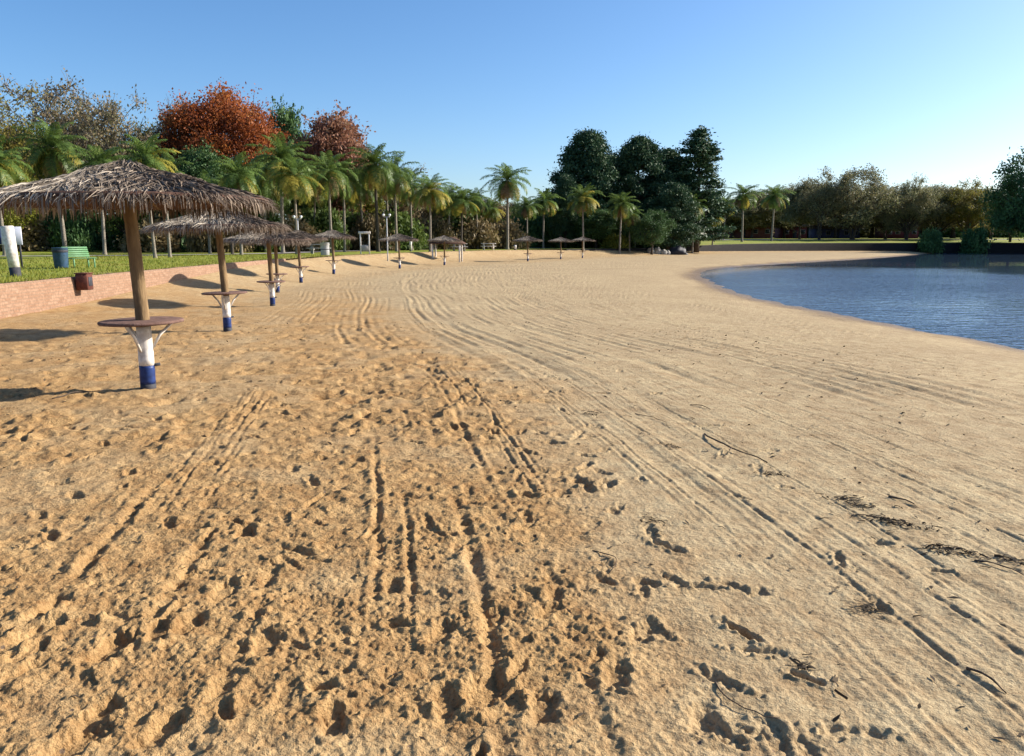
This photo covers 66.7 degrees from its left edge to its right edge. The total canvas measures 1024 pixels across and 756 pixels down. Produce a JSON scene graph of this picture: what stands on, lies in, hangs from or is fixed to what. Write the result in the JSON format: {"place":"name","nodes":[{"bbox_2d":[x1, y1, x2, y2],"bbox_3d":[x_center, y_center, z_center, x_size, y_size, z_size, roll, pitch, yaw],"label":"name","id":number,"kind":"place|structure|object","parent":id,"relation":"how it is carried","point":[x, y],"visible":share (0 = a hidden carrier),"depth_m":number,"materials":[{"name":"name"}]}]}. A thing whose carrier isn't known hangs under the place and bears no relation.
{"place":"outdoors","nodes":[
{"label":"outdoors","id":0,"kind":"place"},
{"bbox_2d":[0,250,1023,755],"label":"sand","id":1,"kind":"structure","parent":0,"point":[486,616],"depth_m":4.60,"materials":[{"name":"beige sand"}]},
{"bbox_2d":[0,259,285,318],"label":"retaining wall","id":2,"kind":"structure","parent":1,"relation":"on","point":[21,298],"depth_m":21.24,"materials":[{"name":"stone"}]},
{"bbox_2d":[74,272,93,289],"bbox_3d":[-11.800,-2.668,21.462,0.360,0.469,0.380,-1,10,-4],"label":"trash can","id":3,"kind":"object","parent":2,"relation":"attached to","point":[84,280],"visible":1,"depth_m":21.32,"materials":[{"name":"brown paint"}]},
{"bbox_2d":[0,159,287,389],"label":"beach umbrella","id":4,"kind":"object","parent":1,"relation":"on","point":[130,190],"visible":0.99,"depth_m":8.02,"materials":[{"name":"brown wood"}]},
{"bbox_2d":[140,209,292,331],"bbox_3d":[-5.739,-2.006,15.492,2.955,2.834,2.828,-4,10,-17],"label":"beach umbrella","id":5,"kind":"object","parent":1,"relation":"on","point":[219,226],"visible":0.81,"depth_m":14.91,"materials":[{"name":"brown wood"}]},
{"bbox_2d":[223,230,316,305],"bbox_3d":[-7.248,-3.200,23.399,2.865,2.742,2.911,3,11,14],"label":"beach umbrella","id":6,"kind":"object","parent":1,"relation":"on","point":[288,237],"visible":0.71,"depth_m":22.61,"materials":[{"name":"brown wood"}]},
{"bbox_2d":[239,241,309,292],"bbox_3d":[-8.991,-4.254,29.648,2.672,2.631,2.776,-1,10,-9],"label":"beach umbrella","id":7,"kind":"object","parent":1,"relation":"on","point":[276,273],"visible":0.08,"depth_m":29.52,"materials":[{"name":"brown wood"}]},
{"bbox_2d":[290,230,328,282],"bbox_3d":[-9.712,-5.386,35.586,2.866,2.749,2.744,4,11,23],"label":"beach umbrella","id":8,"kind":"object","parent":1,"relation":"on","point":[315,238],"visible":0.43,"depth_m":35.43,"materials":[{"name":"brown wood"}]},
{"bbox_2d":[316,229,356,273],"bbox_3d":[-9.992,-6.876,43.504,2.752,2.827,2.796,-3,9,-20],"label":"beach umbrella","id":9,"kind":"object","parent":1,"relation":"on","point":[331,234],"visible":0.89,"depth_m":43.01,"materials":[{"name":"brown wood"}]},
{"bbox_2d":[378,233,419,268],"bbox_3d":[-8.038,-8.855,55.339,3.004,2.829,3.121,1,11,6],"label":"beach umbrella","id":10,"kind":"object","parent":1,"relation":"on","point":[398,237],"visible":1,"depth_m":54.56,"materials":[{"name":"brown wood"}]},
{"bbox_2d":[0,320,1023,755],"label":"leaf litter","id":11,"kind":"object","parent":1,"relation":"on","point":[92,616],"visible":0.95,"depth_m":4.61,"materials":[{"name":"brown plant"}]},
{"bbox_2d":[566,182,605,250],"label":"palm tree","id":12,"kind":"object","parent":1,"relation":"on","point":[584,203],"visible":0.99,"depth_m":103.10,"materials":[{"name":"green plant"}]},
{"bbox_2d":[606,192,640,253],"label":"palm tree","id":13,"kind":"object","parent":1,"relation":"on","point":[621,211],"visible":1,"depth_m":105.18,"materials":[{"name":"green plant"}]},
{"bbox_2d":[611,205,643,251],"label":"palm tree","id":14,"kind":"object","parent":1,"relation":"on","point":[634,217],"visible":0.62,"depth_m":109.28,"materials":[{"name":"green plant"}]},
{"bbox_2d":[672,125,743,252],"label":"conifer tree","id":15,"kind":"object","parent":1,"relation":"on","point":[704,153],"visible":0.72,"depth_m":121.19,"materials":[{"name":"green plant"}]},
{"bbox_2d":[566,410,1023,699],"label":"weed litter","id":16,"kind":"object","parent":1,"relation":"on","point":[806,667],"visible":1,"depth_m":4.22,"materials":[{"name":"plant"}]},
{"bbox_2d":[0,237,1023,281],"bbox_3d":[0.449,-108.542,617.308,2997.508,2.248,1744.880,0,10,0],"label":"lawn","id":17,"kind":"structure","parent":0,"point":[31,254],"depth_m":70.75,"materials":[{"name":"green plant"}]},
{"bbox_2d":[0,226,21,276],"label":"marker post","id":18,"kind":"object","parent":17,"relation":"on","point":[9,239],"visible":0.8,"depth_m":22.11,"materials":[{"name":"white paint"}]},
{"bbox_2d":[0,227,22,268],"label":"notice board","id":19,"kind":"object","parent":17,"relation":"on","point":[18,234],"visible":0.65,"depth_m":28.58,"materials":[{"name":"white paint"}]},
{"bbox_2d":[0,135,34,255],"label":"palm tree","id":20,"kind":"object","parent":17,"relation":"on","point":[7,176],"visible":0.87,"depth_m":54.27,"materials":[{"name":"green plant"}]},
{"bbox_2d":[3,156,41,229],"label":"leafy tree","id":21,"kind":"object","parent":17,"relation":"on","point":[9,221],"visible":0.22,"depth_m":67.47,"materials":[{"name":"green plant"}]},
{"bbox_2d":[0,81,47,181],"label":"autumn tree","id":22,"kind":"object","parent":17,"relation":"on","point":[16,143],"visible":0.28,"depth_m":75.00,"materials":[{"name":"brown plant"}]},
{"bbox_2d":[0,217,52,251],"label":"shrub","id":23,"kind":"object","parent":17,"relation":"on","point":[35,238],"visible":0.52,"depth_m":69.25,"materials":[{"name":"green plant"}]},
{"bbox_2d":[0,117,94,246],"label":"palm tree","id":24,"kind":"object","parent":17,"relation":"on","point":[48,154],"visible":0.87,"depth_m":60.96,"materials":[{"name":"green plant"}]},
{"bbox_2d":[51,247,67,268],"bbox_3d":[-16.633,-4.365,28.677,0.544,0.875,0.544,0,10,0],"label":"litter bin","id":25,"kind":"object","parent":17,"relation":"on","point":[60,256],"visible":0.91,"depth_m":28.48,"materials":[{"name":"blue metal"}]},
{"bbox_2d":[0,68,121,212],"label":"autumn tree","id":26,"kind":"object","parent":17,"relation":"on","point":[48,113],"visible":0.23,"depth_m":83.80,"materials":[{"name":"brown plant"}]},
{"bbox_2d":[46,209,95,251],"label":"shrub","id":27,"kind":"object","parent":17,"relation":"on","point":[77,234],"visible":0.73,"depth_m":69.88,"materials":[{"name":"green plant"}]},
{"bbox_2d":[68,247,95,267],"bbox_3d":[-16.508,-4.569,29.697,0.588,0.875,1.050,5,11,26],"label":"park bench","id":28,"kind":"object","parent":17,"relation":"on","point":[72,252],"visible":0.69,"depth_m":29.80,"materials":[{"name":"green paint"}]},
{"bbox_2d":[59,144,130,254],"bbox_3d":[-30.758,-13.292,58.624,5.312,8.368,4.866,0,10,-9],"label":"palm tree","id":29,"kind":"object","parent":17,"relation":"on","point":[100,157],"visible":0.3,"depth_m":57.79,"materials":[{"name":"green plant"}]},
{"bbox_2d":[77,212,112,250],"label":"shrub","id":30,"kind":"object","parent":17,"relation":"on","point":[98,241],"visible":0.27,"depth_m":78.82,"materials":[{"name":"green plant"}]},
{"bbox_2d":[41,81,169,169],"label":"autumn tree","id":31,"kind":"object","parent":17,"relation":"on","point":[110,117],"visible":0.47,"depth_m":79.18,"materials":[{"name":"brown plant"}]},
{"bbox_2d":[86,158,158,251],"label":"leafy tree","id":32,"kind":"object","parent":17,"relation":"on","point":[118,222],"visible":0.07,"depth_m":72.25,"materials":[{"name":"green plant"}]},
{"bbox_2d":[105,210,161,250],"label":"shrub","id":33,"kind":"object","parent":17,"relation":"on","point":[115,237],"visible":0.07,"depth_m":76.82,"materials":[{"name":"green plant"}]},
{"bbox_2d":[109,133,180,257],"bbox_3d":[-21.261,-10.599,45.746,3.676,7.461,3.698,-1,10,-6],"label":"palm tree","id":34,"kind":"object","parent":17,"relation":"on","point":[146,151],"visible":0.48,"depth_m":44.95,"materials":[{"name":"green plant"}]},
{"bbox_2d":[112,213,186,252],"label":"shrub","id":35,"kind":"object","parent":17,"relation":"on","point":[146,243],"visible":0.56,"depth_m":70.55,"materials":[{"name":"brown plant"}]},
{"bbox_2d":[0,253,342,282],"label":"grass","id":36,"kind":"structure","parent":17,"relation":"on","point":[9,279],"depth_m":33.54,"materials":[{"name":"green plant"}]},
{"bbox_2d":[153,153,192,256],"bbox_3d":[-21.650,-10.782,48.768,3.466,6.773,3.129,-4,12,-23],"label":"palm tree","id":37,"kind":"object","parent":17,"relation":"on","point":[167,218],"visible":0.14,"depth_m":48.54,"materials":[{"name":"green plant"}]},
{"bbox_2d":[182,231,216,252],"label":"shrub","id":38,"kind":"object","parent":17,"relation":"on","point":[195,243],"visible":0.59,"depth_m":68.55,"materials":[{"name":"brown plant"}]},
{"bbox_2d":[169,137,231,212],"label":"evergreen tree","id":39,"kind":"object","parent":17,"relation":"on","point":[199,159],"visible":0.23,"depth_m":74.14,"materials":[{"name":"green plant"}]},
{"bbox_2d":[147,77,297,173],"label":"red tree","id":40,"kind":"object","parent":17,"relation":"on","point":[225,124],"visible":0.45,"depth_m":84.40,"materials":[{"name":"brown plant"}]},
{"bbox_2d":[205,151,264,254],"bbox_3d":[-20.095,-12.646,56.956,4.143,7.614,4.447,-2,9,-18],"label":"palm tree","id":41,"kind":"object","parent":17,"relation":"on","point":[234,179],"visible":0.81,"depth_m":56.10,"materials":[{"name":"green plant"}]},
{"bbox_2d":[216,231,256,252],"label":"shrub","id":42,"kind":"object","parent":17,"relation":"on","point":[246,248],"visible":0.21,"depth_m":69.05,"materials":[{"name":"brown plant"}]},
{"bbox_2d":[240,163,279,251],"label":"palm tree","id":43,"kind":"object","parent":17,"relation":"on","point":[265,191],"visible":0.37,"depth_m":69.48,"materials":[{"name":"green plant"}]},
{"bbox_2d":[226,148,293,221],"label":"evergreen tree","id":44,"kind":"object","parent":17,"relation":"on","point":[286,205],"visible":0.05,"depth_m":80.77,"materials":[{"name":"green plant"}]},
{"bbox_2d":[247,207,287,251],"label":"shrub","id":45,"kind":"object","parent":17,"relation":"on","point":[272,217],"visible":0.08,"depth_m":71.76,"materials":[{"name":"green plant"}]},
{"bbox_2d":[244,131,310,253],"bbox_3d":[-18.720,-15.066,64.230,5.551,9.998,5.959,-9,14,-44],"label":"palm tree","id":46,"kind":"object","parent":17,"relation":"on","point":[281,150],"visible":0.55,"depth_m":63.31,"materials":[{"name":"green plant"}]},
{"bbox_2d":[266,95,309,219],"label":"evergreen tree","id":47,"kind":"object","parent":17,"relation":"on","point":[287,118],"visible":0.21,"depth_m":102.07,"materials":[{"name":"green plant"}]},
{"bbox_2d":[262,153,327,253],"bbox_3d":[-16.739,-13.277,60.242,4.629,7.737,4.662,-9,13,-41],"label":"palm tree","id":48,"kind":"object","parent":17,"relation":"on","point":[299,183],"visible":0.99,"depth_m":59.55,"materials":[{"name":"green plant"}]},
{"bbox_2d":[272,215,326,251],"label":"shrub","id":49,"kind":"object","parent":17,"relation":"on","point":[303,227],"visible":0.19,"depth_m":73.24,"materials":[{"name":"brown plant"}]},
{"bbox_2d":[297,169,331,223],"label":"palm tree","id":50,"kind":"object","parent":17,"relation":"on","point":[317,200],"visible":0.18,"depth_m":77.50,"materials":[{"name":"green plant"}]},
{"bbox_2d":[297,200,351,250],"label":"shrub","id":51,"kind":"object","parent":17,"relation":"on","point":[321,219],"visible":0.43,"depth_m":78.72,"materials":[{"name":"green plant"}]},
{"bbox_2d":[299,150,356,252],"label":"palm tree","id":52,"kind":"object","parent":17,"relation":"on","point":[333,177],"visible":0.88,"depth_m":65.55,"materials":[{"name":"green plant"}]},
{"bbox_2d":[290,99,384,215],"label":"russet tree","id":53,"kind":"object","parent":17,"relation":"on","point":[329,133],"visible":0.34,"depth_m":91.97,"materials":[{"name":"red plant"}]},
{"bbox_2d":[330,158,367,251],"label":"palm tree","id":54,"kind":"object","parent":17,"relation":"on","point":[351,181],"visible":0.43,"depth_m":71.94,"materials":[{"name":"green plant"}]},
{"bbox_2d":[338,204,367,249],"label":"shrub","id":55,"kind":"object","parent":17,"relation":"on","point":[349,217],"visible":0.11,"depth_m":85.68,"materials":[{"name":"green plant"}]},
{"bbox_2d":[341,165,380,226],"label":"palm tree","id":56,"kind":"object","parent":17,"relation":"on","point":[359,199],"visible":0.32,"depth_m":82.94,"materials":[{"name":"green plant"}]},
{"bbox_2d":[347,206,394,250],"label":"shrub","id":57,"kind":"object","parent":17,"relation":"on","point":[368,225],"visible":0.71,"depth_m":84.03,"materials":[{"name":"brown plant"}]},
{"bbox_2d":[343,143,405,251],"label":"palm tree","id":58,"kind":"object","parent":17,"relation":"on","point":[376,178],"visible":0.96,"depth_m":72.83,"materials":[{"name":"green plant"}]},
{"bbox_2d":[379,152,418,250],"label":"palm tree","id":59,"kind":"object","parent":17,"relation":"on","point":[399,179],"visible":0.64,"depth_m":77.58,"materials":[{"name":"green plant"}]},
{"bbox_2d":[373,204,428,249],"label":"shrub","id":60,"kind":"object","parent":17,"relation":"on","point":[403,224],"visible":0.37,"depth_m":86.33,"materials":[{"name":"green plant"}]},
{"bbox_2d":[380,164,431,217],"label":"autumn tree","id":61,"kind":"object","parent":17,"relation":"on","point":[391,204],"visible":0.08,"depth_m":104.41,"materials":[{"name":"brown plant"}]},
{"bbox_2d":[396,167,426,249],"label":"palm tree","id":62,"kind":"object","parent":17,"relation":"on","point":[407,196],"visible":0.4,"depth_m":85.40,"materials":[{"name":"green plant"}]},
{"bbox_2d":[407,173,456,251],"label":"palm tree","id":63,"kind":"object","parent":17,"relation":"on","point":[429,195],"visible":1,"depth_m":75.43,"materials":[{"name":"green plant"}]},
{"bbox_2d":[422,214,459,249],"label":"shrub","id":64,"kind":"object","parent":17,"relation":"on","point":[438,229],"visible":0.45,"depth_m":93.64,"materials":[{"name":"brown plant"}]},
{"bbox_2d":[432,184,465,249],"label":"palm tree","id":65,"kind":"object","parent":17,"relation":"on","point":[450,191],"visible":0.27,"depth_m":93.47,"materials":[{"name":"green plant"}]},
{"bbox_2d":[432,200,485,235],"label":"shrub","id":66,"kind":"object","parent":17,"relation":"on","point":[456,221],"visible":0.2,"depth_m":100.48,"materials":[{"name":"green plant"}]},
{"bbox_2d":[444,186,483,250],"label":"palm tree","id":67,"kind":"object","parent":17,"relation":"on","point":[459,205],"visible":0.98,"depth_m":83.83,"materials":[{"name":"green plant"}]},
{"bbox_2d":[452,215,503,248],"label":"shrub","id":68,"kind":"object","parent":17,"relation":"on","point":[485,232],"visible":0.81,"depth_m":98.11,"materials":[{"name":"brown plant"}]},
{"bbox_2d":[467,187,491,248],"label":"palm tree","id":69,"kind":"object","parent":17,"relation":"on","point":[478,204],"visible":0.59,"depth_m":97.13,"materials":[{"name":"green plant"}]},
{"bbox_2d":[478,198,505,222],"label":"palm tree","id":70,"kind":"object","parent":17,"relation":"on","point":[492,212],"visible":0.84,"depth_m":101.25,"materials":[{"name":"green plant"}]},
{"bbox_2d":[480,162,531,249],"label":"palm tree","id":71,"kind":"object","parent":17,"relation":"on","point":[507,186],"visible":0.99,"depth_m":94.80,"materials":[{"name":"green plant"}]},
{"bbox_2d":[490,216,533,248],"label":"shrub","id":72,"kind":"object","parent":17,"relation":"on","point":[515,233],"visible":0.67,"depth_m":101.18,"materials":[{"name":"brown plant"}]},
{"bbox_2d":[511,195,542,234],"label":"palm tree","id":73,"kind":"object","parent":17,"relation":"on","point":[526,207],"visible":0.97,"depth_m":105.41,"materials":[{"name":"green plant"}]},
{"bbox_2d":[510,215,545,247],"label":"shrub","id":74,"kind":"object","parent":17,"relation":"on","point":[533,228],"visible":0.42,"depth_m":116.76,"materials":[{"name":"green plant"}]},
{"bbox_2d":[528,187,565,249],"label":"palm tree","id":75,"kind":"object","parent":17,"relation":"on","point":[545,203],"visible":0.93,"depth_m":109.04,"materials":[{"name":"green plant"}]},
{"bbox_2d":[538,214,579,249],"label":"shrub","id":76,"kind":"object","parent":17,"relation":"on","point":[548,235],"visible":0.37,"depth_m":116.73,"materials":[{"name":"green plant"}]},
{"bbox_2d":[548,172,581,249],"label":"pine tree","id":77,"kind":"object","parent":17,"relation":"on","point":[565,182],"visible":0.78,"depth_m":112.23,"materials":[{"name":"green plant"}]},
{"bbox_2d":[539,126,632,247],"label":"pine tree","id":78,"kind":"object","parent":17,"relation":"on","point":[584,157],"visible":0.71,"depth_m":115.65,"materials":[{"name":"green plant"}]},
{"bbox_2d":[566,207,627,247],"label":"evergreen tree","id":79,"kind":"object","parent":17,"relation":"on","point":[603,222],"visible":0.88,"depth_m":109.86,"materials":[{"name":"green plant"}]},
{"bbox_2d":[599,233,629,248],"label":"shrub","id":80,"kind":"object","parent":17,"relation":"on","point":[611,241],"visible":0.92,"depth_m":109.57,"materials":[{"name":"green plant"}]},
{"bbox_2d":[603,132,681,233],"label":"pine tree","id":81,"kind":"object","parent":17,"relation":"on","point":[637,153],"visible":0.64,"depth_m":117.96,"materials":[{"name":"green plant"}]},
{"bbox_2d":[624,208,676,254],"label":"evergreen tree","id":82,"kind":"object","parent":17,"relation":"on","point":[656,230],"visible":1,"depth_m":108.99,"materials":[{"name":"green plant"}]},
{"bbox_2d":[635,145,704,212],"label":"pine tree","id":83,"kind":"object","parent":17,"relation":"on","point":[670,154],"visible":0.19,"depth_m":123.31,"materials":[{"name":"green plant"}]},
{"bbox_2d":[644,180,703,249],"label":"pine tree","id":84,"kind":"object","parent":17,"relation":"on","point":[673,196],"visible":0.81,"depth_m":113.87,"materials":[{"name":"green plant"}]},
{"bbox_2d":[707,197,762,237],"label":"tree","id":85,"kind":"object","parent":17,"relation":"on","point":[738,216],"visible":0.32,"depth_m":183.85,"materials":[{"name":"green plant"}]},
{"bbox_2d":[709,224,775,238],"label":"house","id":86,"kind":"structure","parent":17,"relation":"on","point":[761,232],"depth_m":188.76,"materials":[{"name":"red brick"}]},
{"bbox_2d":[724,183,763,241],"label":"palm tree","id":87,"kind":"object","parent":17,"relation":"on","point":[743,201],"visible":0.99,"depth_m":145.85,"materials":[{"name":"green plant"}]},
{"bbox_2d":[725,192,780,238],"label":"tree","id":88,"kind":"object","parent":17,"relation":"on","point":[759,212],"visible":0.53,"depth_m":183.22,"materials":[{"name":"green plant"}]},
{"bbox_2d":[757,184,795,240],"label":"palm tree","id":89,"kind":"object","parent":17,"relation":"on","point":[775,201],"visible":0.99,"depth_m":153.76,"materials":[{"name":"green plant"}]},
{"bbox_2d":[774,224,809,238],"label":"house","id":90,"kind":"structure","parent":17,"relation":"on","point":[788,233],"depth_m":192.75,"materials":[{"name":"tile"}]},
{"bbox_2d":[565,243,1023,252],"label":"stone wall","id":91,"kind":"structure","parent":17,"relation":"on","point":[994,247],"depth_m":145.16,"materials":[{"name":"grey stone"}]},
{"bbox_2d":[772,176,824,238],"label":"tree","id":92,"kind":"object","parent":17,"relation":"on","point":[791,213],"visible":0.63,"depth_m":170.21,"materials":[{"name":"green plant"}]},
{"bbox_2d":[794,175,850,239],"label":"tree","id":93,"kind":"object","parent":17,"relation":"on","point":[818,206],"visible":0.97,"depth_m":162.80,"materials":[{"name":"green plant"}]},
{"bbox_2d":[809,225,862,237],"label":"house","id":94,"kind":"structure","parent":17,"relation":"on","point":[827,232],"depth_m":200.65,"materials":[{"name":"tile"}]},
{"bbox_2d":[806,163,907,239],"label":"tree","id":95,"kind":"object","parent":17,"relation":"on","point":[864,209],"visible":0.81,"depth_m":162.55,"materials":[{"name":"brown plant"}]},
{"bbox_2d":[866,180,909,238],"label":"tree","id":96,"kind":"object","parent":17,"relation":"on","point":[879,224],"visible":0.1,"depth_m":178.03,"materials":[{"name":"green plant"}]},
{"bbox_2d":[873,223,919,237],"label":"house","id":97,"kind":"structure","parent":17,"relation":"on","point":[901,234],"depth_m":194.78,"materials":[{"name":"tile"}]},
{"bbox_2d":[878,172,945,239],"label":"tree","id":98,"kind":"object","parent":17,"relation":"on","point":[920,204],"visible":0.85,"depth_m":166.45,"materials":[{"name":"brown plant"}]},
{"bbox_2d":[916,226,944,252],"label":"round bush","id":99,"kind":"object","parent":17,"relation":"on","point":[932,241],"visible":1,"depth_m":147.25,"materials":[{"name":"green plant"}]},
{"bbox_2d":[909,182,975,231],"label":"tree","id":100,"kind":"object","parent":17,"relation":"on","point":[937,223],"visible":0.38,"depth_m":171.91,"materials":[{"name":"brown plant"}]},
{"bbox_2d":[933,175,1003,236],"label":"tree","id":101,"kind":"object","parent":17,"relation":"on","point":[970,208],"visible":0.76,"depth_m":168.33,"materials":[{"name":"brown plant"}]},
{"bbox_2d":[958,223,994,253],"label":"round bush","id":102,"kind":"object","parent":17,"relation":"on","point":[975,241],"visible":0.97,"depth_m":146.98,"materials":[{"name":"green plant"}]},
{"bbox_2d":[0,0,1023,233],"label":"sky","id":103,"kind":"structure","parent":0,"point":[789,90],"materials":[{"name":"blue"}]},
{"bbox_2d":[700,253,1023,349],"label":"lake","id":104,"kind":"structure","parent":0,"point":[978,296],"depth_m":36.89,"materials":[{"name":"blue liquid"}]},
{"label":"ground","id":105,"kind":"structure","parent":0,"visible":0},
{"bbox_2d":[974,146,1023,240],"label":"tree","id":106,"kind":"object","parent":105,"relation":"on","point":[1011,213],"visible":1,"depth_m":147.30,"materials":[{"name":"green plant"}]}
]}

